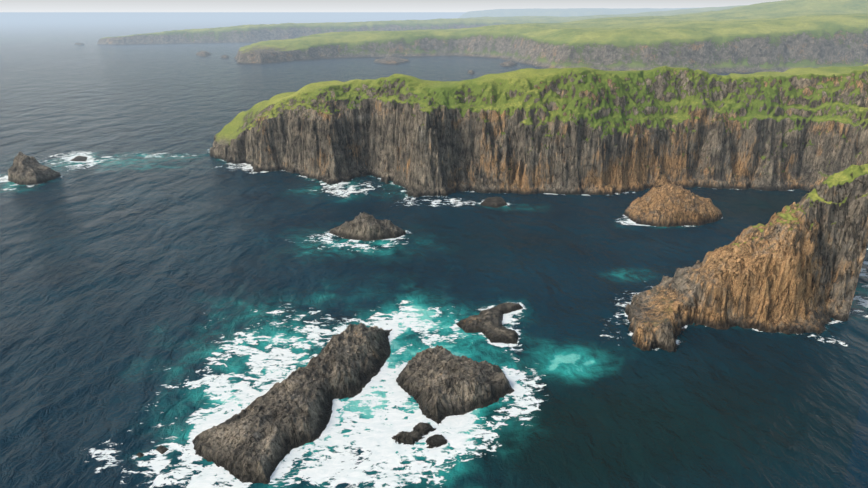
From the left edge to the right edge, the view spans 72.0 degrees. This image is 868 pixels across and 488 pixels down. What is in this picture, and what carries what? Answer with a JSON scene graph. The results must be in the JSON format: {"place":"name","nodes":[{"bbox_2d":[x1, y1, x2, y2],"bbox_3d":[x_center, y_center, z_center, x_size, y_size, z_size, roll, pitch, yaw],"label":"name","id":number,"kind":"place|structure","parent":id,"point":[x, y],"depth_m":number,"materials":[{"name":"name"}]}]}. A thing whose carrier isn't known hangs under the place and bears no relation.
{"place":"outdoors","nodes":[
{"label":"outdoors","id":0,"kind":"place"},
{"bbox_2d":[0,0,782,11],"label":"sky","id":1,"kind":"structure","parent":0,"point":[5,5],"materials":[{"name":"white"}]},
{"bbox_2d":[0,12,867,487],"bbox_3d":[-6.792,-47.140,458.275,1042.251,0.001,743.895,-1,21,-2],"label":"sea","id":2,"kind":"structure","parent":0,"point":[172,286],"depth_m":244.04,"materials":[{"name":"liquid"}]},
{"bbox_2d":[8,66,867,483],"bbox_3d":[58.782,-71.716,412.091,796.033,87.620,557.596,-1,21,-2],"label":"terrain","id":3,"kind":"structure","parent":0,"point":[664,134],"depth_m":428.14,"materials":[{"name":"brown stone"}]},
{"bbox_2d":[74,0,867,74],"bbox_3d":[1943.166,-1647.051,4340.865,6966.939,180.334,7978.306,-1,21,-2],"label":"terrain","id":4,"kind":"structure","parent":0,"point":[824,37],"depth_m":1592.11,"materials":[{"name":"green plant"}]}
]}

